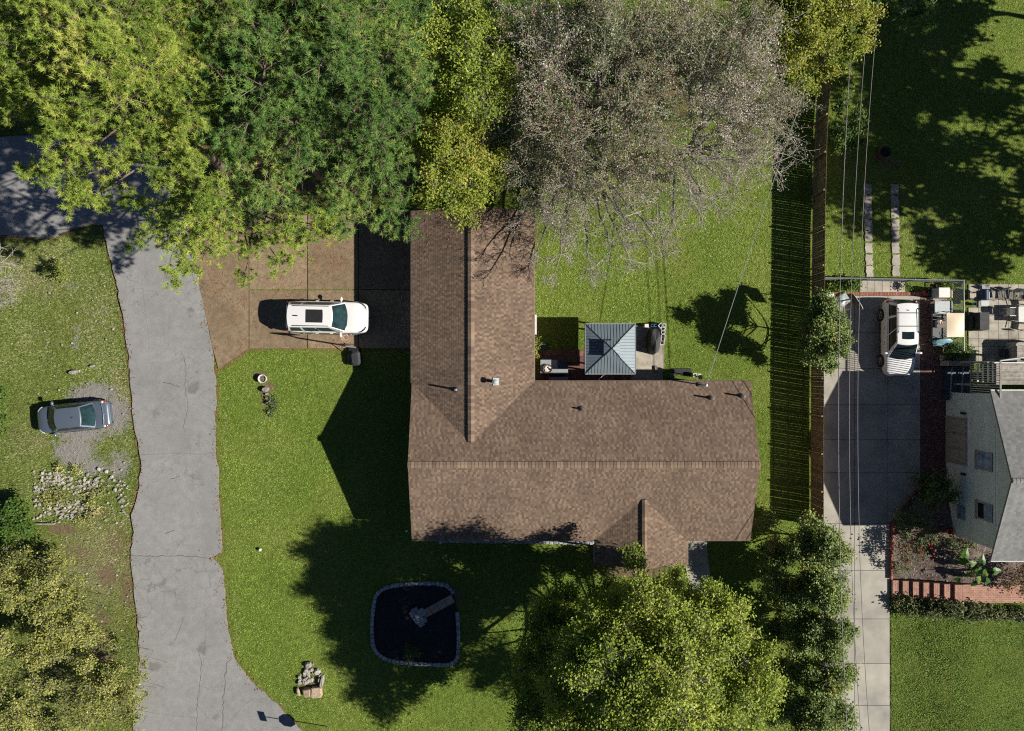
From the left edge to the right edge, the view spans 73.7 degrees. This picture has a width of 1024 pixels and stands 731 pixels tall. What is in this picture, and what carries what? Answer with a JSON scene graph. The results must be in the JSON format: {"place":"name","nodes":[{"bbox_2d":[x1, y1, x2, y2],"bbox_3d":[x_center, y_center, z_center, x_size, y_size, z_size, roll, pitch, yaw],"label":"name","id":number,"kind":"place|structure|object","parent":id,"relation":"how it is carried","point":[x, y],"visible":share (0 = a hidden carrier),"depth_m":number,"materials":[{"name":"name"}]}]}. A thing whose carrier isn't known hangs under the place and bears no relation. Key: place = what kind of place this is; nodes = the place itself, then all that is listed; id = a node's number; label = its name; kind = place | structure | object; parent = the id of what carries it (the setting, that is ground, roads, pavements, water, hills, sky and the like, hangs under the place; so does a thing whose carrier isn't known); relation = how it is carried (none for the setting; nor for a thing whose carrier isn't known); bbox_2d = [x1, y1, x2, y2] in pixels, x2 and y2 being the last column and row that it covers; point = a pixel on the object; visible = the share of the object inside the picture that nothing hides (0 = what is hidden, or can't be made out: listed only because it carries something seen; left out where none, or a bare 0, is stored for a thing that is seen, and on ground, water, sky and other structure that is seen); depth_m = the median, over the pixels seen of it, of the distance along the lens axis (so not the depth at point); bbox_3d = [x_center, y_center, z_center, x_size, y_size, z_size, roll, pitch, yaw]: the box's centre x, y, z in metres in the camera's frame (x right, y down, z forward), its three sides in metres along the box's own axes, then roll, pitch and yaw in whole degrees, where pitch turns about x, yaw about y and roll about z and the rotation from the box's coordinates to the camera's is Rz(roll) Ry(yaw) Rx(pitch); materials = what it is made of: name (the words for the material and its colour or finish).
{"place":"outdoors","nodes":[
{"label":"outdoors","id":0,"kind":"place"},
{"bbox_2d":[0,134,301,730],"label":"road","id":1,"kind":"structure","parent":0,"point":[180,602],"depth_m":42.99,"materials":[{"name":"grey asphalt"}]},
{"bbox_2d":[67,130,257,726],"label":"fallen needles","id":2,"kind":"object","parent":1,"relation":"on","point":[142,460],"visible":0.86,"depth_m":42.97,"materials":[{"name":"brown plant"}]},
{"bbox_2d":[193,215,409,368],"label":"driveway","id":3,"kind":"structure","parent":0,"point":[270,324],"depth_m":42.98,"materials":[{"name":"brown concrete"}]},
{"bbox_2d":[286,297,369,336],"bbox_3d":[-11.387,-2.980,42.075,5.085,1.870,2.485,1,90,0],"label":"parked car","id":4,"kind":"object","parent":3,"relation":"on","point":[340,317],"visible":0.99,"depth_m":41.54,"materials":[{"name":"white paint"}]},
{"bbox_2d":[334,333,360,364],"bbox_3d":[-9.800,-0.970,41.147,1.132,3.707,1.859,0,90,0],"label":"basketball hoop","id":5,"kind":"object","parent":3,"relation":"on","point":[352,348],"visible":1,"depth_m":42.71,"materials":[{"name":"black plastic"}]},
{"bbox_2d":[350,351,361,365],"bbox_3d":[-9.780,-0.450,42.720,0.620,0.500,0.900,-5,90,0],"label":"storage tub","id":6,"kind":"object","parent":5,"relation":"on","point":[355,358],"visible":1,"depth_m":42.50,"materials":[{"name":"grey plastic"}]},
{"bbox_2d":[196,89,811,728],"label":"fallen needles","id":7,"kind":"object","parent":3,"relation":"on","point":[318,275],"depth_m":42.97,"materials":[{"name":"brown plant"}]},
{"bbox_2d":[0,0,1023,730],"bbox_3d":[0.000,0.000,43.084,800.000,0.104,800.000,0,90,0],"label":"ground","id":8,"kind":"structure","parent":0,"point":[88,390],"depth_m":43.05,"materials":[{"name":"green plant"}]},
{"bbox_2d":[0,380,14,437],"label":"shrub","id":9,"kind":"object","parent":8,"relation":"on","point":[3,427],"visible":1,"depth_m":41.47,"materials":[{"name":"green plant"}]},
{"bbox_2d":[0,244,24,309],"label":"tree","id":10,"kind":"object","parent":8,"relation":"on","point":[9,284],"visible":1,"depth_m":37.20,"materials":[{"name":"grey plant"}]},
{"bbox_2d":[0,494,37,551],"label":"shrub","id":11,"kind":"object","parent":8,"relation":"on","point":[12,518],"visible":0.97,"depth_m":41.36,"materials":[{"name":"green plant"}]},
{"bbox_2d":[38,257,69,285],"bbox_3d":[-28.357,-6.023,42.635,2.096,0.964,1.575,29,90,0],"label":"shrub","id":12,"kind":"object","parent":8,"relation":"on","point":[61,275],"visible":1,"depth_m":42.47,"materials":[{"name":"green plant"}]},
{"bbox_2d":[39,463,109,526],"bbox_3d":[-27.411,8.077,42.797,4.337,0.757,3.585,31,90,0],"label":"shrub","id":13,"kind":"object","parent":8,"relation":"on","point":[88,505],"visible":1,"depth_m":42.77,"materials":[{"name":"green plant"}]},
{"bbox_2d":[37,399,113,436],"bbox_3d":[-27.200,3.200,42.298,4.660,1.556,2.245,-6,90,0],"label":"parked car","id":14,"kind":"object","parent":8,"relation":"on","point":[55,419],"visible":1,"depth_m":42.01,"materials":[{"name":"grey paint"}]},
{"bbox_2d":[32,285,132,647],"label":"rocks","id":15,"kind":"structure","parent":8,"relation":"on","point":[58,478],"depth_m":42.99,"materials":[{"name":"stone"}]},
{"bbox_2d":[0,543,165,730],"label":"tree","id":16,"kind":"object","parent":8,"relation":"on","point":[119,694],"visible":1,"depth_m":39.88,"materials":[{"name":"green plant"}]},
{"bbox_2d":[0,79,168,136],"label":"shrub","id":17,"kind":"object","parent":8,"relation":"on","point":[33,118],"visible":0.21,"depth_m":40.81,"materials":[{"name":"green plant"}]},
{"bbox_2d":[0,0,185,730],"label":"rough grass","id":18,"kind":"structure","parent":8,"relation":"on","point":[84,331],"depth_m":43.08,"materials":[{"name":"green plant"}]},
{"bbox_2d":[0,0,231,221],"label":"pine tree","id":19,"kind":"object","parent":8,"relation":"on","point":[121,79],"visible":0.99,"depth_m":28.89,"materials":[{"name":"green plant"}]},
{"bbox_2d":[109,135,340,294],"bbox_3d":[-14.471,-6.839,35.369,13.843,15.663,6.928,0,90,0],"label":"pine tree","id":20,"kind":"object","parent":8,"relation":"on","point":[203,204],"visible":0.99,"depth_m":30.34,"materials":[{"name":"green plant"}]},
{"bbox_2d":[166,0,352,249],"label":"pine tree","id":21,"kind":"object","parent":8,"relation":"on","point":[236,96],"visible":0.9,"depth_m":29.51,"materials":[{"name":"green plant"}]},
{"bbox_2d":[265,393,280,416],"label":"shrub","id":22,"kind":"object","parent":8,"relation":"on","point":[270,402],"visible":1,"depth_m":42.85,"materials":[{"name":"green plant"}]},
{"bbox_2d":[185,0,421,68],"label":"pine tree","id":23,"kind":"object","parent":8,"relation":"on","point":[305,11],"visible":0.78,"depth_m":28.72,"materials":[{"name":"green plant"}]},
{"bbox_2d":[297,662,324,697],"bbox_3d":[-12.670,19.741,42.850,1.728,0.367,2.184,0,90,0],"label":"rock cluster","id":24,"kind":"object","parent":8,"relation":"on","point":[315,692],"visible":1,"depth_m":42.82,"materials":[{"name":"beige stone"}]},
{"bbox_2d":[277,0,438,242],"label":"pine tree","id":25,"kind":"object","parent":8,"relation":"on","point":[329,29],"visible":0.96,"depth_m":29.25,"materials":[{"name":"green plant"}]},
{"bbox_2d":[370,581,459,666],"bbox_3d":[-6.090,16.262,42.954,5.671,0.292,5.375,0,90,0],"label":"flower bed","id":26,"kind":"object","parent":8,"relation":"on","point":[394,627],"visible":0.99,"depth_m":42.94,"materials":[{"name":"brown soil"}]},
{"bbox_2d":[400,643,423,664],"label":"shrub","id":27,"kind":"object","parent":26,"relation":"on","point":[407,650],"visible":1,"depth_m":42.49,"materials":[{"name":"green plant"}]},
{"bbox_2d":[409,607,426,627],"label":"stacked stones","id":28,"kind":"object","parent":26,"relation":"on","point":[418,617],"visible":1,"depth_m":42.75,"materials":[{"name":"grey stone"}]},
{"bbox_2d":[424,595,454,616],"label":"garden path","id":29,"kind":"structure","parent":26,"relation":"on","point":[444,602],"depth_m":42.88,"materials":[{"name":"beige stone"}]},
{"bbox_2d":[394,96,512,234],"bbox_3d":[-2.978,-10.205,37.358,6.166,11.510,6.553,0,90,0],"label":"tree","id":30,"kind":"object","parent":8,"relation":"on","point":[437,138],"visible":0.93,"depth_m":33.22,"materials":[{"name":"green plant"}]},
{"bbox_2d":[364,0,555,194],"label":"tree","id":31,"kind":"object","parent":8,"relation":"on","point":[510,123],"visible":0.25,"depth_m":36.48,"materials":[{"name":"green plant"}]},
{"bbox_2d":[410,0,524,143],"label":"tree","id":32,"kind":"object","parent":8,"relation":"on","point":[453,73],"visible":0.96,"depth_m":31.46,"materials":[{"name":"green plant"}]},
{"bbox_2d":[439,541,593,544],"bbox_3d":[0.275,11.067,42.910,9.736,0.288,0.376,1,90,0],"label":"stone edging","id":33,"kind":"object","parent":8,"relation":"on","point":[552,542],"visible":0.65,"depth_m":42.80,"materials":[{"name":"grey stone"}]},
{"bbox_2d":[407,207,760,569],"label":"house","id":34,"kind":"structure","parent":8,"relation":"on","point":[504,445],"depth_m":39.32,"materials":[{"name":"brown"}]},
{"bbox_2d":[474,0,723,292],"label":"tree","id":35,"kind":"object","parent":8,"relation":"on","point":[639,102],"visible":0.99,"depth_m":32.28,"materials":[{"name":"grey plant"}]},
{"bbox_2d":[493,0,762,208],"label":"tree","id":36,"kind":"object","parent":8,"relation":"on","point":[580,77],"visible":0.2,"depth_m":39.97,"materials":[{"name":"grey plant"}]},
{"bbox_2d":[498,541,792,730],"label":"tree","id":37,"kind":"object","parent":8,"relation":"on","point":[606,645],"visible":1,"depth_m":32.97,"materials":[{"name":"green plant"}]},
{"bbox_2d":[525,144,795,377],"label":"fallen leaves","id":38,"kind":"object","parent":8,"relation":"on","point":[692,235],"visible":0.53,"depth_m":42.94,"materials":[{"name":"brown plant"}]},
{"bbox_2d":[673,369,691,374],"bbox_3d":[10.708,0.394,42.970,1.180,0.050,0.400,0,90,0],"label":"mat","id":39,"kind":"object","parent":8,"relation":"on","point":[682,371],"visible":1,"depth_m":42.95,"materials":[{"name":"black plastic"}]},
{"bbox_2d":[624,0,826,254],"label":"tree","id":40,"kind":"object","parent":8,"relation":"on","point":[727,73],"visible":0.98,"depth_m":32.61,"materials":[{"name":"grey plant"}]},
{"bbox_2d":[752,506,857,575],"bbox_3d":[17.392,10.497,40.715,5.924,4.787,3.926,0,90,0],"label":"tree","id":41,"kind":"object","parent":8,"relation":"on","point":[804,549],"visible":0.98,"depth_m":39.84,"materials":[{"name":"green plant"}]},
{"bbox_2d":[756,557,856,620],"bbox_3d":[17.365,13.333,40.556,5.651,5.102,3.832,0,90,0],"label":"tree","id":42,"kind":"object","parent":8,"relation":"on","point":[824,590],"visible":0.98,"depth_m":39.88,"materials":[{"name":"green plant"}]},
{"bbox_2d":[757,599,860,663],"bbox_3d":[17.441,15.691,40.610,5.606,4.993,3.890,0,90,0],"label":"tree","id":43,"kind":"object","parent":8,"relation":"on","point":[825,642],"visible":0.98,"depth_m":39.66,"materials":[{"name":"green plant"}]},
{"bbox_2d":[762,647,861,710],"bbox_3d":[17.573,18.231,40.669,5.950,4.870,3.950,0,90,0],"label":"tree","id":44,"kind":"object","parent":8,"relation":"on","point":[831,683],"visible":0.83,"depth_m":39.58,"materials":[{"name":"green plant"}]},
{"bbox_2d":[761,686,862,730],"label":"tree","id":45,"kind":"object","parent":8,"relation":"on","point":[817,717],"visible":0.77,"depth_m":39.80,"materials":[{"name":"green plant"}]},
{"bbox_2d":[737,0,888,99],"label":"tree","id":46,"kind":"object","parent":8,"relation":"on","point":[817,33],"visible":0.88,"depth_m":33.53,"materials":[{"name":"green plant"}]},
{"bbox_2d":[808,9,834,527],"bbox_3d":[18.920,-5.812,42.100,0.476,1.840,31.664,1,90,0],"label":"picket fence","id":47,"kind":"object","parent":8,"relation":"on","point":[820,123],"visible":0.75,"depth_m":42.02,"materials":[{"name":"brown wood"}]},
{"bbox_2d":[793,286,857,378],"bbox_3d":[18.174,-1.953,40.441,3.257,5.343,5.512,0,90,0],"label":"tree","id":48,"kind":"object","parent":8,"relation":"on","point":[823,331],"visible":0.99,"depth_m":39.22,"materials":[{"name":"green plant"}]},
{"bbox_2d":[818,86,870,155],"bbox_3d":[20.268,-14.688,41.756,2.736,2.714,3.966,-28,90,0],"label":"sapling","id":49,"kind":"object","parent":8,"relation":"on","point":[839,107],"visible":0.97,"depth_m":41.32,"materials":[{"name":"green plant"}]},
{"bbox_2d":[824,274,865,295],"bbox_3d":[20.628,-4.985,42.610,2.668,1.083,1.477,0,90,0],"label":"shrub","id":50,"kind":"object","parent":8,"relation":"on","point":[834,285],"visible":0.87,"depth_m":42.49,"materials":[{"name":"green plant"}]},
{"bbox_2d":[834,292,929,295],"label":"kerb","id":51,"kind":"structure","parent":8,"relation":"on","point":[887,293],"depth_m":42.95,"materials":[{"name":"red brick"}]},
{"bbox_2d":[875,146,890,159],"bbox_3d":[23.268,-13.307,42.775,0.740,0.550,0.740,0,90,0],"label":"fire barrel","id":52,"kind":"object","parent":8,"relation":"on","point":[883,153],"visible":1,"depth_m":42.64,"materials":[{"name":"brown metal"}]},
{"bbox_2d":[825,277,964,350],"bbox_3d":[24.302,-4.838,42.455,9.749,1.290,3.895,28,90,0],"label":"wire fence","id":53,"kind":"object","parent":8,"relation":"on","point":[913,280],"visible":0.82,"depth_m":42.09,"materials":[{"name":"metal"}]},
{"bbox_2d":[865,0,952,36],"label":"conifer","id":54,"kind":"object","parent":8,"relation":"on","point":[927,7],"visible":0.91,"depth_m":39.17,"materials":[{"name":"green plant"}]},
{"bbox_2d":[889,467,945,579],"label":"kerb","id":55,"kind":"structure","parent":8,"relation":"on","point":[905,504],"depth_m":42.80,"materials":[{"name":"brick"}]},
{"bbox_2d":[891,579,963,602],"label":"brick steps","id":56,"kind":"structure","parent":8,"relation":"on","point":[934,591],"depth_m":42.36,"materials":[{"name":"red brick"}]},
{"bbox_2d":[901,278,956,291],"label":"shrub","id":57,"kind":"object","parent":8,"relation":"on","point":[949,284],"visible":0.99,"depth_m":42.65,"materials":[{"name":"green plant"}]},
{"bbox_2d":[890,478,1023,587],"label":"garden bed","id":58,"kind":"object","parent":8,"relation":"on","point":[938,570],"visible":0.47,"depth_m":42.47,"materials":[{"name":"brown soil"}]},
{"bbox_2d":[891,501,934,539],"bbox_3d":[24.555,9.637,42.335,2.366,1.552,2.372,-31,90,0],"label":"shrub","id":59,"kind":"object","parent":58,"relation":"on","point":[905,517],"visible":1,"depth_m":42.05,"materials":[{"name":"green plant"}]},
{"bbox_2d":[889,528,942,578],"bbox_3d":[25.019,11.489,42.110,3.730,2.001,2.699,-30,90,0],"label":"rose bush","id":60,"kind":"object","parent":58,"relation":"on","point":[907,549],"visible":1,"depth_m":41.79,"materials":[{"name":"green plant"}]},
{"bbox_2d":[907,468,963,515],"bbox_3d":[25.658,7.526,41.792,2.667,2.660,2.976,-36,90,0],"label":"shrub","id":61,"kind":"object","parent":58,"relation":"on","point":[937,493],"visible":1,"depth_m":41.29,"materials":[{"name":"green plant"}]},
{"bbox_2d":[931,526,952,557],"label":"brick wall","id":62,"kind":"structure","parent":58,"relation":"on","point":[933,550],"depth_m":42.20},
{"bbox_2d":[893,491,1019,582],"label":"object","id":63,"kind":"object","parent":58,"relation":"on","point":[940,552],"depth_m":42.45,"materials":[{"name":"stone"}]},
{"bbox_2d":[943,536,976,562],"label":"shrub","id":64,"kind":"object","parent":58,"relation":"on","point":[973,544],"visible":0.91,"depth_m":41.82,"materials":[{"name":"green plant"}]},
{"bbox_2d":[953,548,1001,585],"bbox_3d":[28.099,12.398,41.591,2.527,1.349,2.207,21,90,0],"label":"elephant ear plant","id":65,"kind":"object","parent":58,"relation":"on","point":[963,559],"visible":1,"depth_m":41.27,"materials":[{"name":"green plant"}]},
{"bbox_2d":[988,562,1023,598],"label":"shrub","id":66,"kind":"object","parent":58,"relation":"on","point":[1019,572],"visible":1,"depth_m":41.19,"materials":[{"name":"green plant"}]},
{"bbox_2d":[936,339,977,360],"bbox_3d":[27.654,-0.833,42.463,2.379,1.296,1.544,-14,90,0],"label":"shrub","id":67,"kind":"object","parent":8,"relation":"on","point":[957,348],"visible":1,"depth_m":42.17,"materials":[{"name":"green plant"}]},
{"bbox_2d":[945,389,1023,561],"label":"house","id":68,"kind":"structure","parent":8,"relation":"on","point":[984,446],"depth_m":39.06,"materials":[{"name":"grey paint"}]},
{"bbox_2d":[945,416,966,465],"bbox_3d":[27.265,4.595,41.950,0.150,2.000,2.850,0,90,0],"label":"door","id":69,"kind":"structure","parent":68,"relation":"in","point":[955,427],"depth_m":41.86,"materials":[{"name":"wood"}]},
{"bbox_2d":[957,504,964,520],"bbox_3d":[27.300,8.925,41.500,0.080,0.700,0.850,0,90,0],"label":"window","id":70,"kind":"structure","parent":68,"relation":"in","point":[960,509],"depth_m":41.44,"materials":[{"name":"glass"}]},
{"bbox_2d":[974,449,992,471],"bbox_3d":[27.285,5.515,39.490,0.110,1.420,1.170,0,90,0],"label":"window","id":71,"kind":"structure","parent":68,"relation":"in","point":[983,460],"depth_m":39.47,"materials":[{"name":"glass"}]},
{"bbox_2d":[974,499,992,522],"bbox_3d":[27.285,8.435,39.490,0.110,1.420,1.130,0,90,0],"label":"window","id":72,"kind":"structure","parent":68,"relation":"in","point":[982,510],"depth_m":39.47,"materials":[{"name":"glass"}]},
{"bbox_2d":[954,356,1023,397],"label":"deck","id":73,"kind":"structure","parent":8,"relation":"on","point":[1009,373],"depth_m":39.50,"materials":[{"name":"grey wood"}]},
{"bbox_2d":[539,326,663,379],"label":"patio","id":74,"kind":"structure","parent":0,"point":[646,361],"depth_m":42.98,"materials":[{"name":"concrete"}]},
{"bbox_2d":[540,360,567,373],"bbox_3d":[2.606,0.087,42.550,1.696,0.900,0.883,0,90,0],"label":"outdoor counter","id":75,"kind":"object","parent":74,"relation":"on","point":[559,366],"visible":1,"depth_m":42.10,"materials":[{"name":"metal"}]},
{"bbox_2d":[584,323,635,379],"bbox_3d":[5.860,-0.832,41.447,3.069,3.087,3.402,0,90,0],"label":"gazebo","id":76,"kind":"object","parent":74,"relation":"on","point":[610,348],"visible":1,"depth_m":40.60,"materials":[{"name":"metal"}]},
{"bbox_2d":[645,328,660,354],"bbox_3d":[8.819,-1.528,42.348,0.856,1.223,1.731,0,90,0],"label":"covered grill","id":77,"kind":"object","parent":74,"relation":"on","point":[653,339],"visible":1,"depth_m":41.84,"materials":[{"name":"black fabric"}]},
{"bbox_2d":[593,541,710,592],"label":"path","id":78,"kind":"structure","parent":0,"point":[698,565],"depth_m":42.98,"materials":[{"name":"concrete"}]},
{"bbox_2d":[863,183,873,276],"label":"path","id":79,"kind":"structure","parent":0,"point":[868,225],"depth_m":42.98,"materials":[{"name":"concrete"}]},
{"bbox_2d":[820,295,920,730],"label":"driveway","id":80,"kind":"structure","parent":0,"point":[884,463],"depth_m":42.98,"materials":[{"name":"concrete"}]},
{"bbox_2d":[834,292,862,309],"bbox_3d":[20.280,-3.847,41.148,2.002,3.704,1.104,-21,90,0],"label":"basketball hoop","id":81,"kind":"object","parent":80,"relation":"on","point":[845,298],"visible":0.89,"depth_m":40.33,"materials":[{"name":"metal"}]},
{"bbox_2d":[877,299,921,375],"bbox_3d":[23.950,-1.710,42.085,2.405,1.850,4.760,0,90,0],"label":"parked car","id":82,"kind":"object","parent":80,"relation":"on","point":[898,319],"visible":1,"depth_m":41.70,"materials":[{"name":"white paint"}]},
{"bbox_2d":[890,184,899,275],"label":"path","id":83,"kind":"structure","parent":0,"point":[895,201],"depth_m":42.99,"materials":[{"name":"concrete"}]},
{"bbox_2d":[859,281,946,300],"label":"path","id":84,"kind":"structure","parent":0,"point":[882,286],"depth_m":42.98,"materials":[{"name":"concrete"}]},
{"bbox_2d":[920,297,946,477],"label":"pavement","id":85,"kind":"structure","parent":0,"point":[932,424],"depth_m":42.98,"materials":[{"name":"brick"}]},
{"bbox_2d":[930,288,949,298],"bbox_3d":[26.641,-4.497,42.525,0.667,0.950,0.605,0,90,0],"label":"washing machine","id":86,"kind":"object","parent":85,"relation":"on","point":[939,293],"visible":1,"depth_m":42.05,"materials":[{"name":"metal"}]},
{"bbox_2d":[927,301,963,345],"bbox_3d":[26.718,-2.600,42.045,1.165,1.910,2.800,0,90,0],"label":"golf cart","id":87,"kind":"object","parent":85,"relation":"on","point":[952,325],"visible":1,"depth_m":42.25,"materials":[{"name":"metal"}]},
{"bbox_2d":[940,355,969,365],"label":"retaining wall","id":88,"kind":"structure","parent":85,"relation":"on","point":[943,362],"depth_m":42.24,"materials":[{"name":"grey concrete"}]},
{"bbox_2d":[944,367,969,399],"bbox_3d":[27.893,1.119,42.680,1.436,0.640,2.089,0,90,0],"label":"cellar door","id":89,"kind":"object","parent":85,"relation":"on","point":[952,375],"visible":0.73,"depth_m":42.58,"materials":[{"name":"metal"}]},
{"bbox_2d":[890,588,1023,730],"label":"lawn","id":90,"kind":"structure","parent":0,"point":[980,670],"depth_m":42.24,"materials":[{"name":"green plant"}]},
{"bbox_2d":[887,591,1023,627],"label":"hedge","id":91,"kind":"object","parent":90,"relation":"on","point":[910,606],"visible":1,"depth_m":41.81,"materials":[{"name":"green plant"}]},
{"bbox_2d":[963,584,1023,602],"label":"path","id":92,"kind":"structure","parent":0,"point":[988,593],"depth_m":41.94,"materials":[{"name":"brick"}]},
{"bbox_2d":[968,284,1023,361],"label":"patio","id":93,"kind":"structure","parent":0,"point":[1003,330],"depth_m":42.98,"materials":[{"name":"concrete"}]},
{"bbox_2d":[967,312,988,330],"bbox_3d":[29.001,-2.738,42.480,0.752,1.000,1.137,0,90,0],"label":"covered grill","id":94,"kind":"object","parent":93,"relation":"on","point":[978,321],"visible":1,"depth_m":42.16,"materials":[{"name":"black fabric"}]},
{"bbox_2d":[972,285,989,305],"bbox_3d":[29.187,-4.338,42.465,0.653,1.090,1.297,0,90,0],"label":"smoker grill","id":95,"kind":"object","parent":93,"relation":"on","point":[982,296],"visible":1,"depth_m":42.15,"materials":[{"name":"black metal"}]},
{"bbox_2d":[992,287,1010,300],"bbox_3d":[30.539,-4.462,42.485,0.576,0.993,0.690,-9,90,0],"label":"chair","id":96,"kind":"object","parent":93,"relation":"on","point":[1001,293],"visible":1,"depth_m":42.55,"materials":[{"name":"wood"}]},
{"bbox_2d":[1004,342,1023,361],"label":"hot tub","id":97,"kind":"object","parent":93,"relation":"on","point":[1015,349],"visible":0.49,"depth_m":42.03,"materials":[{"name":"white plastic"}]},
{"bbox_2d":[1006,288,1023,300],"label":"chair","id":98,"kind":"object","parent":93,"relation":"on","point":[1013,294],"visible":0.94,"depth_m":42.55,"materials":[{"name":"wood"}]},
{"bbox_2d":[1012,306,1023,321],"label":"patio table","id":99,"kind":"object","parent":93,"relation":"on","point":[1020,313],"visible":0.89,"depth_m":42.26,"materials":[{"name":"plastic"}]},
{"bbox_3d":[18.450,-22.400,38.400,1.800,9.600,0.299,0,90,0],"label":"utility pole","id":100,"kind":"object","parent":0,"visible":0},
{"bbox_2d":[707,54,817,382],"bbox_3d":[14.512,-10.641,36.850,0.033,3.734,24.539,17,90,0],"label":"service drop","id":101,"kind":"object","parent":100,"relation":"attached to","point":[751,246],"visible":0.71,"depth_m":37.99,"materials":[{"name":"metal"}]},
{"bbox_2d":[838,22,852,729],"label":"power line","id":102,"kind":"object","parent":100,"relation":"attached to","point":[838,394],"visible":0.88,"depth_m":37.17,"materials":[{"name":"metal"}]},
{"bbox_2d":[849,1,869,730],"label":"power line","id":103,"kind":"object","parent":100,"relation":"attached to","point":[849,388],"visible":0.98,"depth_m":36.30,"materials":[{"name":"metal"}]},
{"bbox_2d":[857,0,878,730],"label":"power line","id":104,"kind":"object","parent":100,"relation":"attached to","point":[858,356],"visible":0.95,"depth_m":36.35,"materials":[{"name":"metal"}]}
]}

